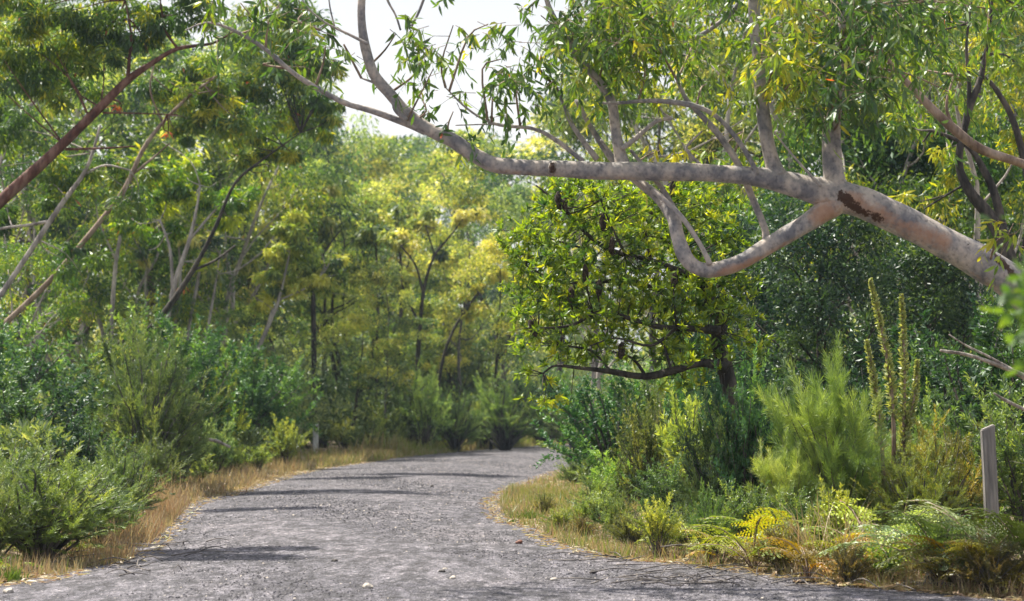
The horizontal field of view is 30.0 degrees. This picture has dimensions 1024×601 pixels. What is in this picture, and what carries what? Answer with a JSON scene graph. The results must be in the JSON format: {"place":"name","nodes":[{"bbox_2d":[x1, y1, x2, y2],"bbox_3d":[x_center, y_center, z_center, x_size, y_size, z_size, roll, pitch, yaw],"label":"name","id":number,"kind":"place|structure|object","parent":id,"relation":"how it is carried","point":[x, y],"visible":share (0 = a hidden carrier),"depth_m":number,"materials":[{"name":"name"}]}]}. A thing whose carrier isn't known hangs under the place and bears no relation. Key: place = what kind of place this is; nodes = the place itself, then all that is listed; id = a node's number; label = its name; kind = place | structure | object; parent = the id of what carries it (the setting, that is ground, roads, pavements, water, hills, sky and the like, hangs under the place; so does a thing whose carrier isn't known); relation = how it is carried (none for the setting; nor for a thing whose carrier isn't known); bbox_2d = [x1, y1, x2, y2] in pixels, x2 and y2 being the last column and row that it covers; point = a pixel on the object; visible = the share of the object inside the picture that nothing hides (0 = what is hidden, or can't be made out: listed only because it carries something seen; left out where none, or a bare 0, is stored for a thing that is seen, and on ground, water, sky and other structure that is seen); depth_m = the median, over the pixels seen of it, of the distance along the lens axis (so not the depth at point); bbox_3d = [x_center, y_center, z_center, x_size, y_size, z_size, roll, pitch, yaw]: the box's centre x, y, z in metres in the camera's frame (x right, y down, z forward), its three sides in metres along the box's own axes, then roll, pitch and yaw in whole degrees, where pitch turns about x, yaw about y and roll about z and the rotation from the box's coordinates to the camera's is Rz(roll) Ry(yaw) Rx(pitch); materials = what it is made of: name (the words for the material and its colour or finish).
{"place":"outdoors","nodes":[
{"label":"outdoors","id":0,"kind":"place"},
{"bbox_2d":[0,444,1023,600],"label":"road","id":1,"kind":"structure","parent":0,"point":[408,570],"depth_m":14.26,"materials":[{"name":"grey gravel"}]},
{"bbox_2d":[0,428,1023,599],"bbox_3d":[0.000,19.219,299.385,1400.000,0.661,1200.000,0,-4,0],"label":"ground","id":2,"kind":"structure","parent":0,"point":[333,446],"depth_m":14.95,"materials":[{"name":"beige plant"}]},
{"bbox_2d":[0,461,47,557],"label":"shrub","id":3,"kind":"object","parent":2,"relation":"on","point":[5,518],"visible":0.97,"depth_m":13.87,"materials":[{"name":"green plant"}]},
{"bbox_2d":[0,238,89,370],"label":"gum tree","id":4,"kind":"object","parent":2,"relation":"on","point":[12,259],"visible":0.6,"depth_m":38.26,"materials":[{"name":"green plant"}]},
{"bbox_2d":[0,298,99,420],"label":"shrub","id":5,"kind":"object","parent":2,"relation":"on","point":[13,351],"visible":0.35,"depth_m":30.24,"materials":[{"name":"green plant"}]},
{"bbox_2d":[0,352,122,476],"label":"shrub","id":6,"kind":"object","parent":2,"relation":"on","point":[17,401],"visible":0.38,"depth_m":25.55,"materials":[{"name":"green plant"}]},
{"bbox_2d":[0,127,125,370],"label":"gum tree","id":7,"kind":"object","parent":2,"relation":"on","point":[29,201],"visible":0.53,"depth_m":43.78,"materials":[{"name":"green plant"}]},
{"bbox_2d":[0,33,128,354],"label":"gum tree","id":8,"kind":"object","parent":2,"relation":"on","point":[60,125],"visible":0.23,"depth_m":45.98,"materials":[{"name":"green plant"}]},
{"bbox_2d":[7,403,137,481],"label":"shrub","id":9,"kind":"object","parent":2,"relation":"on","point":[88,452],"visible":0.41,"depth_m":23.89,"materials":[{"name":"green plant"}]},
{"bbox_2d":[0,432,158,562],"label":"shrub","id":10,"kind":"object","parent":2,"relation":"on","point":[77,511],"visible":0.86,"depth_m":14.19,"materials":[{"name":"green plant"}]},
{"bbox_2d":[0,103,160,300],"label":"gum tree","id":11,"kind":"object","parent":2,"relation":"on","point":[62,187],"visible":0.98,"depth_m":33.47,"materials":[{"name":"green plant"}]},
{"bbox_2d":[0,8,209,383],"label":"gum tree","id":12,"kind":"object","parent":2,"relation":"on","point":[135,104],"visible":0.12,"depth_m":49.33,"materials":[{"name":"green plant"}]},
{"bbox_2d":[73,142,156,340],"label":"gum tree","id":13,"kind":"object","parent":2,"relation":"on","point":[145,158],"visible":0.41,"depth_m":44.10,"materials":[{"name":"green plant"}]},
{"bbox_2d":[0,0,232,208],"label":"gum tree","id":14,"kind":"object","parent":2,"relation":"on","point":[109,42],"visible":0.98,"depth_m":30.34,"materials":[{"name":"green plant"}]},
{"bbox_2d":[0,0,243,370],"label":"gum tree","id":15,"kind":"object","parent":2,"relation":"on","point":[77,113],"visible":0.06,"depth_m":54.98,"materials":[{"name":"green plant"}]},
{"bbox_2d":[28,171,216,372],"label":"gum tree","id":16,"kind":"object","parent":2,"relation":"on","point":[181,302],"visible":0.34,"depth_m":47.81,"materials":[{"name":"green plant"}]},
{"bbox_2d":[78,432,175,512],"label":"shrub","id":17,"kind":"object","parent":2,"relation":"on","point":[132,470],"visible":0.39,"depth_m":19.87,"materials":[{"name":"green plant"}]},
{"bbox_2d":[61,303,194,418],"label":"shrub","id":18,"kind":"object","parent":2,"relation":"on","point":[105,356],"visible":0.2,"depth_m":33.69,"materials":[{"name":"green plant"}]},
{"bbox_2d":[0,51,277,329],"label":"gum tree","id":19,"kind":"object","parent":2,"relation":"on","point":[192,73],"visible":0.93,"depth_m":36.62,"materials":[{"name":"green plant"}]},
{"bbox_2d":[90,315,230,476],"bbox_3d":[-5.088,1.469,27.022,2.005,2.621,2.069,3,-5,-39],"label":"shrub","id":20,"kind":"object","parent":2,"relation":"on","point":[139,422],"visible":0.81,"depth_m":26.89,"materials":[{"name":"green plant"}]},
{"bbox_2d":[65,286,259,434],"bbox_3d":[-6.879,1.602,37.955,3.612,3.719,3.660,0,-4,1],"label":"shrub","id":21,"kind":"object","parent":2,"relation":"on","point":[200,345],"visible":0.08,"depth_m":37.69,"materials":[{"name":"green plant"}]},
{"bbox_2d":[43,31,282,340],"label":"gum tree","id":22,"kind":"object","parent":2,"relation":"on","point":[124,138],"visible":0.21,"depth_m":53.23,"materials":[{"name":"green plant"}]},
{"bbox_2d":[123,228,238,351],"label":"gum tree","id":23,"kind":"object","parent":2,"relation":"on","point":[216,276],"visible":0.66,"depth_m":48.03,"materials":[{"name":"green plant"}]},
{"bbox_2d":[108,142,262,333],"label":"gum tree","id":24,"kind":"object","parent":2,"relation":"on","point":[176,189],"visible":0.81,"depth_m":42.55,"materials":[{"name":"green plant"}]},
{"bbox_2d":[124,312,252,445],"bbox_3d":[-6.123,1.767,35.935,2.467,3.133,2.434,2,-4,-23],"label":"shrub","id":25,"kind":"object","parent":2,"relation":"on","point":[198,366],"visible":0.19,"depth_m":35.80,"materials":[{"name":"green plant"}]},
{"bbox_2d":[83,0,351,394],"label":"gum tree","id":26,"kind":"object","parent":2,"relation":"on","point":[251,89],"visible":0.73,"depth_m":38.58,"materials":[{"name":"leaf"},{"name":"pale grey bark"}]},
{"bbox_2d":[127,115,333,367],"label":"gum tree","id":27,"kind":"object","parent":2,"relation":"on","point":[231,281],"visible":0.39,"depth_m":51.98,"materials":[{"name":"green plant"}]},
{"bbox_2d":[147,2,359,364],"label":"gum tree","id":28,"kind":"object","parent":2,"relation":"on","point":[259,244],"visible":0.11,"depth_m":57.77,"materials":[{"name":"green plant"}]},
{"bbox_2d":[209,326,323,453],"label":"shrub","id":29,"kind":"object","parent":2,"relation":"on","point":[256,401],"visible":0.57,"depth_m":43.62,"materials":[{"name":"green plant"}]},
{"bbox_2d":[191,6,363,389],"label":"gum tree","id":30,"kind":"object","parent":2,"relation":"on","point":[349,184],"visible":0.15,"depth_m":59.98,"materials":[{"name":"green plant"}]},
{"bbox_2d":[242,205,351,374],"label":"gum tree","id":31,"kind":"object","parent":2,"relation":"on","point":[325,278],"visible":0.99,"depth_m":50.14,"materials":[{"name":"green plant"}]},
{"bbox_2d":[281,183,351,450],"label":"gum tree","id":32,"kind":"object","parent":2,"relation":"on","point":[329,224],"visible":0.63,"depth_m":58.40,"materials":[{"name":"green plant"}]},
{"bbox_2d":[274,85,383,375],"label":"gum tree","id":33,"kind":"object","parent":2,"relation":"on","point":[348,157],"visible":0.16,"depth_m":72.56,"materials":[{"name":"green plant"}]},
{"bbox_2d":[258,158,403,388],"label":"gum tree","id":34,"kind":"object","parent":2,"relation":"on","point":[362,198],"visible":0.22,"depth_m":64.98,"materials":[{"name":"green plant"}]},
{"bbox_2d":[275,124,435,350],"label":"gum tree","id":35,"kind":"object","parent":2,"relation":"on","point":[380,163],"visible":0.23,"depth_m":88.26,"materials":[{"name":"green plant"}]},
{"bbox_2d":[316,307,439,448],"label":"gum tree","id":36,"kind":"object","parent":2,"relation":"on","point":[362,317],"visible":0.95,"depth_m":59.20,"materials":[{"name":"green plant"}]},
{"bbox_2d":[347,256,414,427],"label":"gum tree","id":37,"kind":"object","parent":2,"relation":"on","point":[375,276],"visible":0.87,"depth_m":59.93,"materials":[{"name":"green plant"}]},
{"bbox_2d":[316,192,449,362],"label":"gum tree","id":38,"kind":"object","parent":2,"relation":"on","point":[386,202],"visible":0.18,"depth_m":73.05,"materials":[{"name":"green plant"}]},
{"bbox_2d":[344,194,424,413],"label":"gum tree","id":39,"kind":"object","parent":2,"relation":"on","point":[397,210],"visible":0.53,"depth_m":64.13,"materials":[{"name":"green plant"}]},
{"bbox_2d":[359,292,450,386],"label":"gum tree","id":40,"kind":"object","parent":2,"relation":"on","point":[430,304],"visible":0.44,"depth_m":67.48,"materials":[{"name":"green plant"}]},
{"bbox_2d":[390,361,455,447],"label":"shrub","id":41,"kind":"object","parent":2,"relation":"on","point":[428,417],"visible":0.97,"depth_m":59.77,"materials":[{"name":"green plant"}]},
{"bbox_2d":[355,201,490,443],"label":"gum tree","id":42,"kind":"object","parent":2,"relation":"on","point":[427,223],"visible":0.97,"depth_m":62.57,"materials":[{"name":"green plant"}]},
{"bbox_2d":[386,299,494,402],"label":"gum tree","id":43,"kind":"object","parent":2,"relation":"on","point":[449,360],"visible":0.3,"depth_m":71.42,"materials":[{"name":"green plant"}]},
{"bbox_2d":[310,125,571,378],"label":"gum tree","id":44,"kind":"object","parent":2,"relation":"on","point":[441,159],"visible":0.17,"depth_m":92.22,"materials":[{"name":"green plant"}]},
{"bbox_2d":[391,319,515,406],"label":"shrub","id":45,"kind":"object","parent":2,"relation":"on","point":[466,379],"visible":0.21,"depth_m":73.85,"materials":[{"name":"green plant"}]},
{"bbox_2d":[430,383,493,451],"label":"shrub","id":46,"kind":"object","parent":2,"relation":"on","point":[455,432],"visible":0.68,"depth_m":61.72,"materials":[{"name":"green plant"}]},
{"bbox_2d":[406,171,521,399],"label":"gum tree","id":47,"kind":"object","parent":2,"relation":"on","point":[450,187],"visible":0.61,"depth_m":69.96,"materials":[{"name":"green plant"}]},
{"bbox_2d":[428,249,513,442],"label":"gum tree","id":48,"kind":"object","parent":2,"relation":"on","point":[473,305],"visible":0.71,"depth_m":65.99,"materials":[{"name":"green plant"}]},
{"bbox_2d":[0,304,988,499],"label":"undergrowth","id":49,"kind":"object","parent":2,"relation":"on","point":[24,432],"visible":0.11,"depth_m":49.66,"materials":[{"name":"green plant"}]},
{"bbox_2d":[448,365,555,449],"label":"shrub","id":50,"kind":"object","parent":2,"relation":"on","point":[506,425],"visible":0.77,"depth_m":63.62,"materials":[{"name":"green plant"}]},
{"bbox_2d":[5,225,1010,389],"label":"woodland","id":51,"kind":"object","parent":2,"relation":"on","point":[578,338],"visible":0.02,"depth_m":118.14,"materials":[{"name":"green plant"}]},
{"bbox_2d":[462,170,560,392],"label":"gum tree","id":52,"kind":"object","parent":2,"relation":"on","point":[516,190],"visible":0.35,"depth_m":77.83,"materials":[{"name":"green plant"}]},
{"bbox_2d":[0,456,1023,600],"bbox_3d":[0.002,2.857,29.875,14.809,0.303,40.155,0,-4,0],"label":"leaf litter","id":53,"kind":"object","parent":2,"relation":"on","point":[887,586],"visible":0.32,"depth_m":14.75,"materials":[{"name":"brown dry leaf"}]},
{"bbox_2d":[447,231,578,449],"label":"gum tree","id":54,"kind":"object","parent":2,"relation":"on","point":[490,247],"visible":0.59,"depth_m":65.04,"materials":[{"name":"green plant"}]},
{"bbox_2d":[459,91,640,391],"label":"gum tree","id":55,"kind":"object","parent":2,"relation":"on","point":[509,178],"visible":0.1,"depth_m":83.48,"materials":[{"name":"green plant"}]},
{"bbox_2d":[529,139,665,409],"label":"gum tree","id":56,"kind":"object","parent":2,"relation":"on","point":[594,375],"visible":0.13,"depth_m":43.98,"materials":[{"name":"green plant"}]},
{"bbox_2d":[531,40,669,392],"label":"gum tree","id":57,"kind":"object","parent":2,"relation":"on","point":[577,141],"visible":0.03,"depth_m":65.81,"materials":[{"name":"green plant"}]},
{"bbox_2d":[185,0,1023,309],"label":"gum tree","id":58,"kind":"object","parent":2,"relation":"on","point":[831,192],"visible":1,"depth_m":13.02,"materials":[{"name":"green plant"}]},
{"bbox_2d":[530,354,692,491],"bbox_3d":[1.407,1.618,24.953,2.207,2.066,2.237,1,-4,-16],"label":"shrub","id":59,"kind":"object","parent":2,"relation":"on","point":[590,439],"visible":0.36,"depth_m":24.89,"materials":[{"name":"green plant"}]},
{"bbox_2d":[491,147,775,422],"bbox_3d":[1.161,0.400,18.001,2.748,3.820,2.373,0,-4,0],"label":"banksia tree","id":60,"kind":"object","parent":2,"relation":"on","point":[706,301],"visible":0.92,"depth_m":17.81,"materials":[{"name":"green plant"}]},
{"bbox_2d":[529,0,746,393],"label":"gum tree","id":61,"kind":"object","parent":2,"relation":"on","point":[580,127],"visible":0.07,"depth_m":52.54,"materials":[{"name":"green plant"}]},
{"bbox_2d":[608,387,677,503],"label":"shrub","id":62,"kind":"object","parent":2,"relation":"on","point":[644,438],"visible":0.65,"depth_m":20.33,"materials":[{"name":"green plant"}]},
{"bbox_2d":[621,488,687,556],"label":"shrub","id":63,"kind":"object","parent":2,"relation":"on","point":[659,530],"visible":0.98,"depth_m":14.89,"materials":[{"name":"green plant"}]},
{"bbox_2d":[626,453,693,517],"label":"shrub","id":64,"kind":"object","parent":2,"relation":"on","point":[660,493],"visible":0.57,"depth_m":18.34,"materials":[{"name":"green plant"}]},
{"bbox_2d":[598,102,772,376],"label":"gum tree","id":65,"kind":"object","parent":2,"relation":"on","point":[691,129],"visible":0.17,"depth_m":45.04,"materials":[{"name":"green plant"}]},
{"bbox_2d":[650,377,724,501],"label":"shrub","id":66,"kind":"object","parent":2,"relation":"on","point":[668,439],"visible":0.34,"depth_m":19.81,"materials":[{"name":"green plant"}]},
{"bbox_2d":[530,0,846,374],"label":"gum tree","id":67,"kind":"object","parent":2,"relation":"on","point":[628,113],"visible":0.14,"depth_m":37.44,"materials":[{"name":"green plant"}]},
{"bbox_2d":[685,478,737,561],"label":"shrub","id":68,"kind":"object","parent":2,"relation":"on","point":[710,511],"visible":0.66,"depth_m":14.51,"materials":[{"name":"green plant"}]},
{"bbox_2d":[670,384,757,525],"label":"shrub","id":69,"kind":"object","parent":2,"relation":"on","point":[710,474],"visible":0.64,"depth_m":16.75,"materials":[{"name":"green plant"}]},
{"bbox_2d":[658,203,812,397],"bbox_3d":[2.991,0.728,25.742,2.139,4.095,2.649,-1,-4,23],"label":"dense tree","id":70,"kind":"object","parent":2,"relation":"on","point":[748,226],"visible":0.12,"depth_m":25.70,"materials":[{"name":"green plant"}]},
{"bbox_2d":[687,331,795,512],"bbox_3d":[2.010,1.204,16.768,1.019,1.883,1.006,2,-4,-27],"label":"shrub","id":71,"kind":"object","parent":2,"relation":"on","point":[744,396],"visible":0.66,"depth_m":16.64,"materials":[{"name":"green plant"}]},
{"bbox_2d":[708,477,784,547],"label":"shrub","id":72,"kind":"object","parent":2,"relation":"on","point":[741,509],"visible":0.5,"depth_m":15.26,"materials":[{"name":"green plant"}]},
{"bbox_2d":[683,514,817,568],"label":"fern","id":73,"kind":"object","parent":2,"relation":"on","point":[731,538],"visible":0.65,"depth_m":13.62,"materials":[{"name":"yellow plant"}]},
{"bbox_2d":[743,422,833,529],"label":"shrub","id":74,"kind":"object","parent":2,"relation":"on","point":[783,473],"visible":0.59,"depth_m":15.64,"materials":[{"name":"green plant"}]},
{"bbox_2d":[669,0,910,387],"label":"gum tree","id":75,"kind":"object","parent":2,"relation":"on","point":[771,106],"visible":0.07,"depth_m":33.65,"materials":[{"name":"green plant"}]},
{"bbox_2d":[637,6,954,360],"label":"gum tree","id":76,"kind":"object","parent":2,"relation":"on","point":[716,46],"visible":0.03,"depth_m":49.94,"materials":[{"name":"green plant"}]},
{"bbox_2d":[685,191,913,478],"bbox_3d":[3.424,0.634,23.089,2.855,3.949,2.305,-1,-4,12],"label":"dense tree","id":77,"kind":"object","parent":2,"relation":"on","point":[823,237],"visible":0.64,"depth_m":22.77,"materials":[{"name":"green plant"}]},
{"bbox_2d":[753,329,890,518],"bbox_3d":[2.688,1.147,15.914,1.036,1.881,1.310,-8,1,-29],"label":"shrub","id":78,"kind":"object","parent":2,"relation":"on","point":[817,419],"visible":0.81,"depth_m":15.74,"materials":[{"name":"green plant"}]},
{"bbox_2d":[724,91,956,381],"bbox_3d":[5.519,-0.203,31.777,4.669,6.817,3.770,3,-4,-38],"label":"dense tree","id":79,"kind":"object","parent":2,"relation":"on","point":[865,157],"visible":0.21,"depth_m":31.43,"materials":[{"name":"green plant"}]},
{"bbox_2d":[801,473,880,556],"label":"shrub","id":80,"kind":"object","parent":2,"relation":"on","point":[823,492],"visible":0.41,"depth_m":13.79,"materials":[{"name":"green plant"}]},
{"bbox_2d":[761,0,994,362],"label":"gum tree","id":81,"kind":"object","parent":2,"relation":"on","point":[961,44],"visible":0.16,"depth_m":29.96,"materials":[{"name":"green plant"}]},
{"bbox_2d":[863,277,920,523],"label":"spire shrub","id":82,"kind":"object","parent":2,"relation":"on","point":[906,420],"visible":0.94,"depth_m":15.88,"materials":[{"name":"green plant"}]},
{"bbox_2d":[797,326,1008,483],"bbox_3d":[3.982,1.304,19.977,2.049,2.082,2.022,1,-4,-16],"label":"shrub","id":83,"kind":"object","parent":2,"relation":"on","point":[860,388],"visible":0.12,"depth_m":19.79,"materials":[{"name":"green plant"}]},
{"bbox_2d":[845,427,970,529],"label":"shrub","id":84,"kind":"object","parent":2,"relation":"on","point":[931,493],"visible":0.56,"depth_m":15.32,"materials":[{"name":"green plant"}]},
{"bbox_2d":[817,510,1019,581],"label":"fern","id":85,"kind":"object","parent":2,"relation":"on","point":[925,532],"visible":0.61,"depth_m":12.40,"materials":[{"name":"green plant"}]},
{"bbox_2d":[848,236,1005,397],"bbox_3d":[5.369,0.887,25.299,2.276,3.704,2.819,1,-4,-15],"label":"dense tree","id":86,"kind":"object","parent":2,"relation":"on","point":[930,265],"visible":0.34,"depth_m":24.78,"materials":[{"name":"green plant"}]},
{"bbox_2d":[843,290,1023,506],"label":"shrub","id":87,"kind":"object","parent":2,"relation":"on","point":[977,372],"visible":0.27,"depth_m":19.93,"materials":[{"name":"green plant"}]},
{"bbox_2d":[846,100,1023,360],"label":"dense tree","id":88,"kind":"object","parent":2,"relation":"on","point":[997,171],"visible":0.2,"depth_m":30.67,"materials":[{"name":"green plant"}]},
{"bbox_2d":[868,403,1005,528],"bbox_3d":[3.568,1.462,15.959,1.150,1.258,1.114,3,-5,-40],"label":"shrub","id":89,"kind":"object","parent":2,"relation":"on","point":[960,470],"visible":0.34,"depth_m":15.84,"materials":[{"name":"green plant"}]},
{"bbox_2d":[851,6,1023,168],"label":"gum tree","id":90,"kind":"object","parent":2,"relation":"on","point":[957,132],"visible":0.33,"depth_m":17.10,"materials":[{"name":"brown plant"}]},
{"bbox_2d":[875,498,1023,575],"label":"fern","id":91,"kind":"object","parent":2,"relation":"on","point":[945,514],"visible":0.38,"depth_m":12.60,"materials":[{"name":"green plant"}]},
{"bbox_2d":[878,0,1023,355],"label":"gum tree","id":92,"kind":"object","parent":2,"relation":"on","point":[1018,86],"visible":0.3,"depth_m":28.06,"materials":[{"name":"green plant"}]},
{"bbox_2d":[884,0,1023,327],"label":"gum tree","id":93,"kind":"object","parent":2,"relation":"on","point":[979,203],"visible":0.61,"depth_m":22.47,"materials":[{"name":"green plant"}]},
{"bbox_2d":[896,383,1023,531],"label":"shrub","id":94,"kind":"object","parent":2,"relation":"on","point":[962,430],"visible":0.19,"depth_m":16.85,"materials":[{"name":"green plant"}]},
{"bbox_2d":[897,507,1023,584],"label":"fern","id":95,"kind":"object","parent":2,"relation":"on","point":[1016,530],"visible":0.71,"depth_m":12.05,"materials":[{"name":"green plant"}]},
{"bbox_2d":[943,370,1023,527],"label":"shrub","id":96,"kind":"object","parent":2,"relation":"on","point":[1011,488],"visible":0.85,"depth_m":15.85,"materials":[{"name":"green plant"}]},
{"bbox_2d":[948,524,1023,593],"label":"shrub","id":97,"kind":"object","parent":2,"relation":"on","point":[993,570],"visible":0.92,"depth_m":11.78,"materials":[{"name":"green plant"}]},
{"bbox_2d":[980,424,999,538],"bbox_3d":[3.371,1.483,13.432,0.096,1.219,0.052,-2,-3,-8],"label":"marker post","id":98,"kind":"object","parent":2,"relation":"on","point":[989,468],"visible":0.5,"depth_m":13.43,"materials":[{"name":"grey wood"}]},
{"bbox_2d":[977,214,1023,376],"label":"sapling","id":99,"kind":"object","parent":2,"relation":"on","point":[1009,295],"visible":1,"depth_m":5.17,"materials":[{"name":"green plant"}]},
{"bbox_2d":[0,0,1023,362],"label":"sky","id":100,"kind":"structure","parent":0,"point":[465,14],"materials":[{"name":"white"}]},
{"bbox_2d":[540,530,1021,591],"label":"fallen twigs","id":101,"kind":"object","parent":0,"point":[671,577],"depth_m":12.56,"materials":[{"name":"brown wood"}]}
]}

